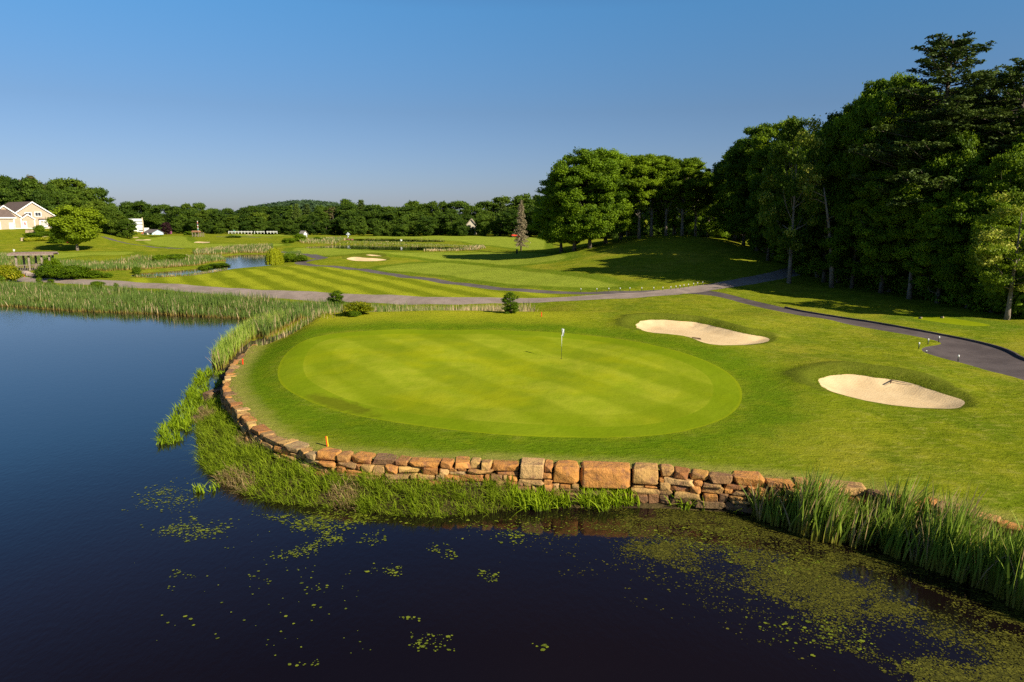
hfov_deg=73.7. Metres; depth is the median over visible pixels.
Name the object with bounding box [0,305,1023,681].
water
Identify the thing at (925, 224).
broadleaf tree
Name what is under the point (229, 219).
broadleaf tree
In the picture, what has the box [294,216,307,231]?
broadleaf tree
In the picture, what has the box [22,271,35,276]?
rock pile
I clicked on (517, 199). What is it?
broadleaf tree
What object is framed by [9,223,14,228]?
door
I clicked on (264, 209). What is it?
broadleaf tree
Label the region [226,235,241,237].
bush
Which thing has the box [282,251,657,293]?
path
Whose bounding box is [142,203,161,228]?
broadleaf tree
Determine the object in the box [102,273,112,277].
bush
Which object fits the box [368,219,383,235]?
broadleaf tree
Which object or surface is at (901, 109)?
broadleaf tree
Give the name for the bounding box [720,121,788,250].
broadleaf tree
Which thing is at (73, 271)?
bush
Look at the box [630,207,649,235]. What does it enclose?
broadleaf tree
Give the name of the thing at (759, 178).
broadleaf tree
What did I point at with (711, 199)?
broadleaf tree
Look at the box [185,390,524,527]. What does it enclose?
bank grass
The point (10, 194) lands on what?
broadleaf tree
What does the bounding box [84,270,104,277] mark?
bush
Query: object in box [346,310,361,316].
bush
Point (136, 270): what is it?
bush
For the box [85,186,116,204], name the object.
broadleaf tree
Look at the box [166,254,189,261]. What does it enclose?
bush
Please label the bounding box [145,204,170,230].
broadleaf tree
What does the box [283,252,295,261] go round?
bush
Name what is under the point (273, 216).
broadleaf tree
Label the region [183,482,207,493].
water plants
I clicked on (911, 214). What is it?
broadleaf tree
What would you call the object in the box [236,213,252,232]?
broadleaf tree
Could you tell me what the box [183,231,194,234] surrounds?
bush
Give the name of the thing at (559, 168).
oak tree
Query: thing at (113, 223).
broadleaf tree
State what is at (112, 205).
broadleaf tree
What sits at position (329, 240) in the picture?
reeds
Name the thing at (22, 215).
clubhouse
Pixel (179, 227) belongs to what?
broadleaf tree
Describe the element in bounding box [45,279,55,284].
bush
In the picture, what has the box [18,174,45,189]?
broadleaf tree
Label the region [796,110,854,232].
broadleaf tree
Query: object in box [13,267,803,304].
road
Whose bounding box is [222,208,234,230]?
broadleaf tree
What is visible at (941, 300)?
shrub
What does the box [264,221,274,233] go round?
broadleaf tree
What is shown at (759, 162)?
broadleaf tree
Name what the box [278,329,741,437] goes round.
putting green
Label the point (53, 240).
bush
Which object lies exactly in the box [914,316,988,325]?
tee
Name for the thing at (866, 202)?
broadleaf tree
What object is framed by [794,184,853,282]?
broadleaf tree
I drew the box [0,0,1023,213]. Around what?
sky
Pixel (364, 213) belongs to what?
broadleaf tree
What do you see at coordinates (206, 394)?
rock
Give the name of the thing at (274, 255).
willow tree
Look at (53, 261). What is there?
bush
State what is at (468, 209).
broadleaf tree
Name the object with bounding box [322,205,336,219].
broadleaf tree
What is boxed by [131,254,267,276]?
water
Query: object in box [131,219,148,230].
white building
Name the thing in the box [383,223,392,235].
broadleaf tree
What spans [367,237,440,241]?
reeds
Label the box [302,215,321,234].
broadleaf tree
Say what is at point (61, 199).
broadleaf tree
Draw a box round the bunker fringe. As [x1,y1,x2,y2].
[629,315,944,392]
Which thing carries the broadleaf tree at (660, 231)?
on the ground at (788, 418)
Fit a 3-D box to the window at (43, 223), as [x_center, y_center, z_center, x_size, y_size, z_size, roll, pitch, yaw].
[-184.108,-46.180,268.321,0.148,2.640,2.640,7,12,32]
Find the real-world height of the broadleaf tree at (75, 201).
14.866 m
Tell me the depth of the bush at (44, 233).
235.99 m
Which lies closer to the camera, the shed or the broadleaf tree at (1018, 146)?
the broadleaf tree at (1018, 146)
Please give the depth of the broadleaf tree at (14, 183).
295.03 m
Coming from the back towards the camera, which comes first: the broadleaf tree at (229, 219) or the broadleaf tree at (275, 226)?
the broadleaf tree at (229, 219)
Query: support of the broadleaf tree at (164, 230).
on the ground at (788, 418)
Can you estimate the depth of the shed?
324.27 m
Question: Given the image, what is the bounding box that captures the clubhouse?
[0,201,54,229]
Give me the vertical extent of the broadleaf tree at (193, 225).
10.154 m
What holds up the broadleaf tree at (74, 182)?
on the ground at (788, 418)
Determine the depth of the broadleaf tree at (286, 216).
388.51 m
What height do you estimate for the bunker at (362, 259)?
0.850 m
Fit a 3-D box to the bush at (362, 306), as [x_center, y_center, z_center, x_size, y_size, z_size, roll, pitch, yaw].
[-13.711,-2.893,60.229,3.209,1.362,3.108,9,14,42]
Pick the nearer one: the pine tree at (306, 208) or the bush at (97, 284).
the bush at (97, 284)
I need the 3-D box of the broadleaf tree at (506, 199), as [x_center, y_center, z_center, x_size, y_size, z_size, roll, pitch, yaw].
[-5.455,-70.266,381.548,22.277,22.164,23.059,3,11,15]
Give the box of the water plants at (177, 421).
[152,367,216,444]
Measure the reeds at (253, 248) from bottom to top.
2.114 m
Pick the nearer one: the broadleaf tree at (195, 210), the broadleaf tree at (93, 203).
the broadleaf tree at (93, 203)
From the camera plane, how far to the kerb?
56.84 m
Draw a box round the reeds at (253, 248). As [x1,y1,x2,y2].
[192,243,272,254]
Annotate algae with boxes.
[513,507,1023,681]
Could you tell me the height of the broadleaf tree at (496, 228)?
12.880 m
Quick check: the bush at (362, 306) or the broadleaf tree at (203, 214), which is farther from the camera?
the broadleaf tree at (203, 214)
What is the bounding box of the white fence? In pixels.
[228,231,276,233]
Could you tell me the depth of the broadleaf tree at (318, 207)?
404.82 m
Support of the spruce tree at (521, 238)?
on the ground at (788, 418)
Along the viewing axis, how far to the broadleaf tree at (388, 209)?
395.12 m
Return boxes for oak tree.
[526,175,587,251]
[536,153,607,250]
[556,146,630,248]
[583,147,638,243]
[613,172,647,239]
[646,163,708,234]
[685,188,722,237]
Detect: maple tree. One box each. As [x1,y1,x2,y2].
[41,203,108,250]
[617,153,664,238]
[636,155,670,235]
[648,155,686,235]
[661,157,714,235]
[684,165,715,235]
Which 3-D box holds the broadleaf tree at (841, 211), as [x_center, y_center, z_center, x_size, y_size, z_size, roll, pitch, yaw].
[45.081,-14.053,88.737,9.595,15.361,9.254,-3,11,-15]
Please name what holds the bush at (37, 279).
on the ground at (788, 418)
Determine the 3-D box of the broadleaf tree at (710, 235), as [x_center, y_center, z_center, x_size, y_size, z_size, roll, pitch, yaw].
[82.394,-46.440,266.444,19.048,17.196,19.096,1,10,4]
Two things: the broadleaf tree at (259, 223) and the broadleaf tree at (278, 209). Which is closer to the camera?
the broadleaf tree at (259, 223)
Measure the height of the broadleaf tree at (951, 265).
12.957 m
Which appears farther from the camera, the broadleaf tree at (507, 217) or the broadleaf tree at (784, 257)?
the broadleaf tree at (507, 217)
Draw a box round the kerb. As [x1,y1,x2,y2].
[784,306,1023,359]
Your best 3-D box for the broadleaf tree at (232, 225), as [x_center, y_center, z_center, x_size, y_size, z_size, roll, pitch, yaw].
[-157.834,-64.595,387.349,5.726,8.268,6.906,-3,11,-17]
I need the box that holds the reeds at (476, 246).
[423,244,485,251]
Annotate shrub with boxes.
[707,226,731,238]
[725,231,747,242]
[774,250,808,269]
[816,256,844,281]
[841,258,870,285]
[858,258,905,290]
[903,266,934,298]
[914,273,945,301]
[928,274,950,302]
[957,270,1001,312]
[978,252,1023,317]
[979,290,1023,313]
[983,304,1019,314]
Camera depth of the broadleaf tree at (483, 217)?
335.67 m
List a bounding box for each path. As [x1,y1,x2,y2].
[101,236,182,248]
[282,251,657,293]
[689,291,1023,379]
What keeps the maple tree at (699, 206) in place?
on the ground at (788, 418)
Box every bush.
[0,263,24,283]
[22,232,43,237]
[32,224,44,232]
[32,264,55,277]
[35,277,42,284]
[39,231,51,235]
[41,257,63,265]
[42,263,65,278]
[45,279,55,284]
[48,232,65,243]
[54,265,92,278]
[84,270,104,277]
[88,281,105,288]
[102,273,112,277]
[131,266,141,273]
[151,254,168,261]
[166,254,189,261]
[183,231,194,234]
[198,265,212,268]
[209,263,230,266]
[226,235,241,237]
[282,238,295,242]
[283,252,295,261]
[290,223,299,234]
[293,233,306,241]
[294,255,307,261]
[326,290,344,305]
[341,301,374,315]
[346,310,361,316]
[500,292,518,313]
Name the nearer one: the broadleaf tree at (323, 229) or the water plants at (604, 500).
the water plants at (604, 500)
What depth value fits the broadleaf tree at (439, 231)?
348.44 m
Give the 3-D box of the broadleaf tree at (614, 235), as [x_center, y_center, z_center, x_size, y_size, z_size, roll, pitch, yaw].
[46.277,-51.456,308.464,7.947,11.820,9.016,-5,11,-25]
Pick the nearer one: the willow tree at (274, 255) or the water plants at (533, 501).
the water plants at (533, 501)
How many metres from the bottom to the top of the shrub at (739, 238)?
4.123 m
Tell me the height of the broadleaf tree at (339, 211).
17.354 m
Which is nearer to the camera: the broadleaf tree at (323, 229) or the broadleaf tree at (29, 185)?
the broadleaf tree at (29, 185)
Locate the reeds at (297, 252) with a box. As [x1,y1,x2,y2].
[284,250,302,255]
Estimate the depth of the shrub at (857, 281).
92.88 m
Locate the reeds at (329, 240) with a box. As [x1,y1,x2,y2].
[300,236,345,244]
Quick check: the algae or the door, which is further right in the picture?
the algae
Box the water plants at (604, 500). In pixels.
[571,481,641,511]
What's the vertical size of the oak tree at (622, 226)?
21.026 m
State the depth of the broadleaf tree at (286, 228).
364.54 m
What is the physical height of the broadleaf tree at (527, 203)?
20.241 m
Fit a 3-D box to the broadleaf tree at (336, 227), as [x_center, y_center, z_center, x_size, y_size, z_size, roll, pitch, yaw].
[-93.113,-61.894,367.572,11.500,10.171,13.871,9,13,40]
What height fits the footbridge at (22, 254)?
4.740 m
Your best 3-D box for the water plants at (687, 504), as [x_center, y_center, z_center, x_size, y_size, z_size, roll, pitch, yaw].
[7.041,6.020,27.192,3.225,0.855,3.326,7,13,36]
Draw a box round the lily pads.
[123,482,931,669]
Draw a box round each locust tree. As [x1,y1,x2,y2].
[754,114,833,283]
[961,190,1023,319]
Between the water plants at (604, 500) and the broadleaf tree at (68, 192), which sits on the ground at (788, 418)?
the broadleaf tree at (68, 192)
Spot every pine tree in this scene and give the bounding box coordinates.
[290,203,301,227]
[301,204,310,214]
[356,199,365,213]
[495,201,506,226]
[842,31,1020,228]
[949,57,1023,194]
[971,65,1016,122]
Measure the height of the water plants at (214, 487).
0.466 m
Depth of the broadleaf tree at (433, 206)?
381.71 m
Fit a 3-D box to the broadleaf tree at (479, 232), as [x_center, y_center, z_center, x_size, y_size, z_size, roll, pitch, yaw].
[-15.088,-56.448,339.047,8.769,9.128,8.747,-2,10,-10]
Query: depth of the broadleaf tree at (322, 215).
381.77 m
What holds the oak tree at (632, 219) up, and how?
on the ground at (788, 418)
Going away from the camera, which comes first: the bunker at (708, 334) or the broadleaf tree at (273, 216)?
the bunker at (708, 334)
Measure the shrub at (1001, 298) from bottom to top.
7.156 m
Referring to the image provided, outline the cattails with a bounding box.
[741,457,1023,610]
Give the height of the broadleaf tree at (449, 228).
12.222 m
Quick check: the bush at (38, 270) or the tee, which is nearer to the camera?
the tee
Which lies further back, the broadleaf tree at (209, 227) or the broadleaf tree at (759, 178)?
the broadleaf tree at (209, 227)
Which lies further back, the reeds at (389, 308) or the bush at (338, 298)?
the bush at (338, 298)
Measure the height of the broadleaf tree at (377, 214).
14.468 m
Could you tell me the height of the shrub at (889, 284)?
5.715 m
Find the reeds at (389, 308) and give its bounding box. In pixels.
[342,302,532,311]
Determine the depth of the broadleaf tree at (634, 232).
302.68 m
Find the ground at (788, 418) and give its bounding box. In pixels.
[0,220,1023,524]
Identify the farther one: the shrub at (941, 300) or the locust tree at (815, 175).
the locust tree at (815, 175)
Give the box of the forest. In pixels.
[227,199,430,215]
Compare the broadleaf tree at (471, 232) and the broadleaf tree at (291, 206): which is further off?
the broadleaf tree at (291, 206)
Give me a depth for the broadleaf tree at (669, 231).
277.08 m
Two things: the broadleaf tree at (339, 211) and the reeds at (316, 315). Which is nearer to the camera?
the reeds at (316, 315)
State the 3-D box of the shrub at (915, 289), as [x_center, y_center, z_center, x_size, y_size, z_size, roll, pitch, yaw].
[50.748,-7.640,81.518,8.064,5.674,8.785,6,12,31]
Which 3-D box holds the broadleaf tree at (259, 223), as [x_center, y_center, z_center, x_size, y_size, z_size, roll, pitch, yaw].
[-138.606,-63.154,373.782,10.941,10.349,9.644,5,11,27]
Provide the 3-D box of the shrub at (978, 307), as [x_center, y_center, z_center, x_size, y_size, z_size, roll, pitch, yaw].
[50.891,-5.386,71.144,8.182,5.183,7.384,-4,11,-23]
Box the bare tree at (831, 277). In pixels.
[811,187,834,287]
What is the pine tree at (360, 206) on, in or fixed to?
on the ground at (788, 418)
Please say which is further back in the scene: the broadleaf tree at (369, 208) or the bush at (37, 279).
the broadleaf tree at (369, 208)
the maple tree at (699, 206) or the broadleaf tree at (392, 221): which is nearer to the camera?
the maple tree at (699, 206)
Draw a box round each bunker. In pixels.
[347,257,385,260]
[636,320,769,344]
[818,374,964,408]
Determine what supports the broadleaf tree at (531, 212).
on the ground at (788, 418)
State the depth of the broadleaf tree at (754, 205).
113.63 m
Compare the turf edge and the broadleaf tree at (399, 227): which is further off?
the broadleaf tree at (399, 227)
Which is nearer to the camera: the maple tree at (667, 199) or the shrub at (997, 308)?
the shrub at (997, 308)
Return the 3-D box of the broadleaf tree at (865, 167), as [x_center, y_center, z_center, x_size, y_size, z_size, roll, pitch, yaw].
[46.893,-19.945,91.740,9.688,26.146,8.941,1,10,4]
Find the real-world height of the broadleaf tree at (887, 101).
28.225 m
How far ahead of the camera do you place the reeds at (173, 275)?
119.25 m
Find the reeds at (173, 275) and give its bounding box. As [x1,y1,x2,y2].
[134,268,227,277]
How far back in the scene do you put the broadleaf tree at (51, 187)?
298.19 m
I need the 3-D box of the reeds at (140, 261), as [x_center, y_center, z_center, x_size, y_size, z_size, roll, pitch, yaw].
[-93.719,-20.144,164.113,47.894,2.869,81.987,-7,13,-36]
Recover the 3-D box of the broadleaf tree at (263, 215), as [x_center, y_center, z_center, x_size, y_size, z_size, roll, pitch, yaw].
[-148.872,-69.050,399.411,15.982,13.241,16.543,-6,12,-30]
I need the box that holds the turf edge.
[228,345,1022,525]
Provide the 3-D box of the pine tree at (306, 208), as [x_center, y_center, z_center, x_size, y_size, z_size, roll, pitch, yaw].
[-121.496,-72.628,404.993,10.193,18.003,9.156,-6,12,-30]
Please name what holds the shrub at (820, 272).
on the ground at (788, 418)
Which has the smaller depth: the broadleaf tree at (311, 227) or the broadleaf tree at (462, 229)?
the broadleaf tree at (462, 229)
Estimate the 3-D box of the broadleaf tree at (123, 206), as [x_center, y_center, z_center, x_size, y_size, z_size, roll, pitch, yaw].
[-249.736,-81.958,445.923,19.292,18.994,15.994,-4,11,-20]
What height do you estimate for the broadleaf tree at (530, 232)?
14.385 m
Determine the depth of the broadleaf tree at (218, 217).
396.58 m
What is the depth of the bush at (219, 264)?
146.28 m
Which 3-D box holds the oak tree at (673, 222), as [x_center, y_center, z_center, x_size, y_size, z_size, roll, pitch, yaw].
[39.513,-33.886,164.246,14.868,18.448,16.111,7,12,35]
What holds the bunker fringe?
on the ground at (788, 418)
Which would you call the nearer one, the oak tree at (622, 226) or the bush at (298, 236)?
the oak tree at (622, 226)
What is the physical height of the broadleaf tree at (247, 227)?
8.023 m
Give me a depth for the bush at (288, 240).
257.73 m
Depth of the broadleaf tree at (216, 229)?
377.31 m
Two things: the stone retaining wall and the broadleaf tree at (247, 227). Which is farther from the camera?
the broadleaf tree at (247, 227)
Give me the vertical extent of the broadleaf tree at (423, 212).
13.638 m
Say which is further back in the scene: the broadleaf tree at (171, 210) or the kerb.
the broadleaf tree at (171, 210)
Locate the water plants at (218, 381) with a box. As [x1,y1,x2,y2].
[212,369,224,388]
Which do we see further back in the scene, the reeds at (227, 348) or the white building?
the white building
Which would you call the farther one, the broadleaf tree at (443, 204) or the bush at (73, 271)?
the broadleaf tree at (443, 204)
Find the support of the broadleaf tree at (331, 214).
on the ground at (788, 418)
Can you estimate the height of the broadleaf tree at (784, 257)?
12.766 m
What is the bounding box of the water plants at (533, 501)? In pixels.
[495,478,592,516]
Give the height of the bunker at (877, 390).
0.718 m
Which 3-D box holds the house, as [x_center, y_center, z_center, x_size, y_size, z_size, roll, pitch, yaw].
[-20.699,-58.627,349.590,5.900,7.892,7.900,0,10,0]
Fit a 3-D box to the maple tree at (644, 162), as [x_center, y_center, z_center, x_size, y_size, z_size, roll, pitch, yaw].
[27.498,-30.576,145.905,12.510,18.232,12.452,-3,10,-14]
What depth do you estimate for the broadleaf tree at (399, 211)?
373.91 m
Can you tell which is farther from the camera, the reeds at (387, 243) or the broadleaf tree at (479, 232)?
the broadleaf tree at (479, 232)
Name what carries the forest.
on the hill
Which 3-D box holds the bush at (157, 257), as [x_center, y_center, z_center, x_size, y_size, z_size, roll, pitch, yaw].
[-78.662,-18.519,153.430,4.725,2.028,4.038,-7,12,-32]
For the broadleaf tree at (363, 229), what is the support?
on the ground at (788, 418)
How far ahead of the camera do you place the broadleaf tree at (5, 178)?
307.58 m
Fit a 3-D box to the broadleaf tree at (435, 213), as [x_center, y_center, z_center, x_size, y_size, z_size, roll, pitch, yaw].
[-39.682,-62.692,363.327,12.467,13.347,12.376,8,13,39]
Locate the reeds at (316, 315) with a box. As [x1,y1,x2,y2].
[240,305,395,351]
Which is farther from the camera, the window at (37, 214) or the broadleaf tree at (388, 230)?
the broadleaf tree at (388, 230)
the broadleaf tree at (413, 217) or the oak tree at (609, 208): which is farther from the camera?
the broadleaf tree at (413, 217)
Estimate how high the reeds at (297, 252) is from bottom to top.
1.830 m
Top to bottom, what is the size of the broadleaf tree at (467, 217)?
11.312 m
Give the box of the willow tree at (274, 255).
[265,247,283,265]
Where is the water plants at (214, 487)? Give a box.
[199,480,221,491]
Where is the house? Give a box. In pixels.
[466,219,476,233]
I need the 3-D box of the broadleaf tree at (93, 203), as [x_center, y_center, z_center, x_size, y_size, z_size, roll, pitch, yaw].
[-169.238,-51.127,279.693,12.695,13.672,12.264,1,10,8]
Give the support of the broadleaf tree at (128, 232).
on the ground at (788, 418)
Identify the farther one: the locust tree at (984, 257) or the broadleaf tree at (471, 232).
the broadleaf tree at (471, 232)
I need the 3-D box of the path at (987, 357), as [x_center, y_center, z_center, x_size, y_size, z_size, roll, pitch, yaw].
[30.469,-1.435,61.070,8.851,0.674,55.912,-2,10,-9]
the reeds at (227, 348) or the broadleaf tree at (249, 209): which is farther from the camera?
the broadleaf tree at (249, 209)
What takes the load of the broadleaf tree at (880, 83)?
on the ground at (788, 418)
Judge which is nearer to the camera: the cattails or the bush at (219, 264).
the cattails
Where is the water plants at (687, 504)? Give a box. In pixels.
[658,479,710,510]
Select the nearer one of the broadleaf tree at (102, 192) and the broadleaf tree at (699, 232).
the broadleaf tree at (699, 232)
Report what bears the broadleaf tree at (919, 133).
on the ground at (788, 418)
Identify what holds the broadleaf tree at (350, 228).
on the ground at (788, 418)
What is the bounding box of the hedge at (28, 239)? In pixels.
[23,237,49,241]
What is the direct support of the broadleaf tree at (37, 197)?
on the ground at (788, 418)
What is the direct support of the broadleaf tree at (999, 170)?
on the ground at (788, 418)
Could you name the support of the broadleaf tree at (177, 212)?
on the ground at (788, 418)
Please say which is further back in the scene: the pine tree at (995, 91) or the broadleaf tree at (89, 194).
the broadleaf tree at (89, 194)
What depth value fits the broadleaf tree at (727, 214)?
135.73 m
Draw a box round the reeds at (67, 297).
[0,279,537,338]
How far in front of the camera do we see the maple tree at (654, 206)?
146.96 m
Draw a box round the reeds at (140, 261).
[0,252,225,270]
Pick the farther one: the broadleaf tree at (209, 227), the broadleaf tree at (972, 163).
the broadleaf tree at (209, 227)
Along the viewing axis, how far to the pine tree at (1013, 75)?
75.84 m
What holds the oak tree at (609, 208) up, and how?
on the ground at (788, 418)
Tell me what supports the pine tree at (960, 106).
on the ground at (788, 418)
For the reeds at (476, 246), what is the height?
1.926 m
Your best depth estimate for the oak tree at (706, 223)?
167.92 m
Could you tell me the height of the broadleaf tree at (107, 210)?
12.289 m
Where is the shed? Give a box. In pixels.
[143,229,163,234]
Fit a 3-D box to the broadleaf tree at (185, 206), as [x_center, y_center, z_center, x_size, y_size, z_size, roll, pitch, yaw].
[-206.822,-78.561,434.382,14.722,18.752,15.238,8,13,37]
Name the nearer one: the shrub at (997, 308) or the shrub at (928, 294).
the shrub at (997, 308)
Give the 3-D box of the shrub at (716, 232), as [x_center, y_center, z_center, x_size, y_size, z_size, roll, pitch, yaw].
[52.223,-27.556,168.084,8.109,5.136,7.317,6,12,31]
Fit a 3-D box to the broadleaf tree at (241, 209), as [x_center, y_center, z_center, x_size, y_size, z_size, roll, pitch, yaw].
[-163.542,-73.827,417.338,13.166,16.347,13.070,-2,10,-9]
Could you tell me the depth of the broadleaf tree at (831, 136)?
91.69 m
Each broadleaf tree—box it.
[0,175,11,201]
[0,188,22,204]
[4,177,30,201]
[8,177,47,201]
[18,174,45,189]
[27,189,56,208]
[44,183,62,203]
[44,191,70,215]
[45,177,70,186]
[57,177,88,189]
[57,186,84,204]
[67,194,87,213]
[68,188,100,206]
[82,199,108,231]
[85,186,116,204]
[97,206,119,234]
[105,211,127,235]
[108,202,120,211]
[115,218,137,238]
[117,201,140,214]
[125,200,156,228]
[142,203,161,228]
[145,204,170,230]
[160,222,171,234]
[163,205,180,224]
[166,207,196,231]
[171,216,189,233]
[180,202,192,208]
[186,216,205,233]
[188,208,199,227]
[192,202,206,210]
[195,210,211,231]
[203,221,213,233]
[207,209,225,227]
[212,222,227,233]
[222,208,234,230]
[224,215,239,232]
[228,220,238,233]
[234,207,245,215]
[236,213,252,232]
[238,220,255,233]
[239,205,267,215]
[248,212,269,225]
[249,217,268,233]
[258,206,279,214]
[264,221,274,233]
[265,205,290,220]
[269,213,279,232]
[270,218,287,233]
[279,212,291,232]
[281,220,294,234]
[284,205,302,219]
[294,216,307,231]
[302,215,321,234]
[309,208,329,228]
[313,205,324,211]
[316,219,333,234]
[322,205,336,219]
[324,207,337,232]
[329,217,347,234]
[334,204,361,228]
[335,199,358,213]
[338,210,359,234]
[354,216,367,234]
[356,210,370,230]
[361,204,384,232]
[365,209,388,226]
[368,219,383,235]
[379,211,399,231]
[382,205,396,211]
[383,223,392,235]
[391,206,420,231]
[392,217,410,236]
[400,200,431,220]
[403,212,428,234]
[414,216,438,235]
[419,201,442,216]
[419,210,432,230]
[431,211,440,233]
[432,213,451,234]
[437,209,464,223]
[438,200,449,211]
[441,213,464,235]
[446,200,472,214]
[455,220,469,235]
[458,205,486,220]
[463,215,474,222]
[467,200,496,231]
[468,228,474,235]
[473,220,487,235]
[474,213,492,235]
[475,211,496,233]
[484,195,511,219]
[487,211,510,235]
[500,208,527,234]
[506,195,522,209]
[511,209,535,235]
[512,193,539,205]
[517,198,535,219]
[525,206,541,235]
[607,232,618,238]
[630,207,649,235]
[631,219,647,235]
[643,219,664,234]
[667,217,687,234]
[686,217,705,236]
[700,154,736,241]
[700,217,716,236]
[709,137,750,245]
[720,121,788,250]
[745,118,806,257]
[745,172,783,260]
[748,125,809,238]
[767,190,801,263]
[783,129,821,227]
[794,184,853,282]
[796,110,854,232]
[813,102,876,282]
[816,172,884,287]
[822,89,895,278]
[844,167,914,292]
[856,72,928,199]
[858,78,899,164]
[871,180,941,298]
[880,120,965,288]
[890,82,937,161]
[892,189,969,302]
[912,128,990,253]
[928,189,1012,307]
[960,114,1011,153]
[960,216,1023,312]
[961,150,1023,270]
[1005,132,1023,209]
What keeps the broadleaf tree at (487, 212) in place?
on the ground at (788, 418)
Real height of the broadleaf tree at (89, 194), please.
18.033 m
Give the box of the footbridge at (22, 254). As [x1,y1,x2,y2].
[7,251,58,270]
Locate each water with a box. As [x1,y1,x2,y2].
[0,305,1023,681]
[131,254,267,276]
[305,245,478,250]
[352,239,444,241]
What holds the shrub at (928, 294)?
on the ground at (788, 418)
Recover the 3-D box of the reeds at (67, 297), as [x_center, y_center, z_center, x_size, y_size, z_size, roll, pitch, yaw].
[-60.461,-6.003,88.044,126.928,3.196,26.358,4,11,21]
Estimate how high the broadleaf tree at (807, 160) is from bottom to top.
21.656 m
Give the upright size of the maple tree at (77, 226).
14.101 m
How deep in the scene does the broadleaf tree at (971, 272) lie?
69.19 m
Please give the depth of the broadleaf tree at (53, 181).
312.45 m
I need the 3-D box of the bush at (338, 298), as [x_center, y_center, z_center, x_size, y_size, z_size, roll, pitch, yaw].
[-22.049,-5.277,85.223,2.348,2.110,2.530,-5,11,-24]
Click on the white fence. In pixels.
(251, 231)
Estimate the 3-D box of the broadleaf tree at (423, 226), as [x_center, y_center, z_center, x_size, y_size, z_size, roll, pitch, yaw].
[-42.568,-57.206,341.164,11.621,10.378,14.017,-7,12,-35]
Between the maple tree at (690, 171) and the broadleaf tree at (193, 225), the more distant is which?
the broadleaf tree at (193, 225)
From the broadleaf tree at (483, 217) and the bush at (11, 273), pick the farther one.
the broadleaf tree at (483, 217)
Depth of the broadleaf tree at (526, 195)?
372.94 m
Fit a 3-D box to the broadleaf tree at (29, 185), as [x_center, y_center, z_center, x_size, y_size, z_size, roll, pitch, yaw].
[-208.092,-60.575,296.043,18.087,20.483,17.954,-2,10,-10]
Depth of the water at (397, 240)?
288.99 m
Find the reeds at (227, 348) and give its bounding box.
[208,305,292,369]
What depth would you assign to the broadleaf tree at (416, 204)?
382.11 m
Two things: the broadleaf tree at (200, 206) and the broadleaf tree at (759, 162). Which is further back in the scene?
the broadleaf tree at (200, 206)
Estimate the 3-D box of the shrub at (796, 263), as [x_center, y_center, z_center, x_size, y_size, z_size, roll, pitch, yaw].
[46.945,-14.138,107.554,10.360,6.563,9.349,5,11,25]
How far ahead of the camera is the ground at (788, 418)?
51.54 m
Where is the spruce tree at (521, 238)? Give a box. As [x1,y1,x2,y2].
[514,200,530,250]
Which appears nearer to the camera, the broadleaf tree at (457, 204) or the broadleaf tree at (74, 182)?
the broadleaf tree at (74, 182)
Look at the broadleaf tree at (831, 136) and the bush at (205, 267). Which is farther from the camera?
the bush at (205, 267)
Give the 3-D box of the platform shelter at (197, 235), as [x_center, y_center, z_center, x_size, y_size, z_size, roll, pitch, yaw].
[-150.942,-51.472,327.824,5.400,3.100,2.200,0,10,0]
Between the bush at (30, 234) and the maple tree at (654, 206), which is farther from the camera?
the bush at (30, 234)
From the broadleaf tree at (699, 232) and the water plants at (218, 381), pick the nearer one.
the water plants at (218, 381)
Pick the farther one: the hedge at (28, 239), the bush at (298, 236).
the bush at (298, 236)
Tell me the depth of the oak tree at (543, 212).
145.49 m
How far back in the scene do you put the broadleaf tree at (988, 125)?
79.40 m
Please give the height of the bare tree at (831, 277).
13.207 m
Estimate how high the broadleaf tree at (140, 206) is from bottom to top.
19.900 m
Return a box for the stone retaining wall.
[219,344,1022,539]
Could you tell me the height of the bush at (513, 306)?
2.129 m
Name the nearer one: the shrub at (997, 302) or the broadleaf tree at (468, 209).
the shrub at (997, 302)
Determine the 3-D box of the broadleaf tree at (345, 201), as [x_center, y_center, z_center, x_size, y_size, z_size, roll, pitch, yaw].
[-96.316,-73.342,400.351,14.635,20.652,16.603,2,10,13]
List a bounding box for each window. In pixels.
[34,212,41,216]
[39,220,47,226]
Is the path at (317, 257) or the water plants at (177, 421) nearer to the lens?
the water plants at (177, 421)
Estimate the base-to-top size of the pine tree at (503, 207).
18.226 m
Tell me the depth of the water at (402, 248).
233.28 m
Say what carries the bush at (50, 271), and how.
on the ground at (788, 418)
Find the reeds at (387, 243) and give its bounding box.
[311,240,481,247]
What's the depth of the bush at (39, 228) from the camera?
240.94 m
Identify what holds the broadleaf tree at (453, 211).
on the ground at (788, 418)
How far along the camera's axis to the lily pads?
24.18 m
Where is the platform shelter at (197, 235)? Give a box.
[191,231,203,236]
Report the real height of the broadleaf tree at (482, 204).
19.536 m
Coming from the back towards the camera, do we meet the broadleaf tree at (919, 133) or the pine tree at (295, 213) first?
the pine tree at (295, 213)

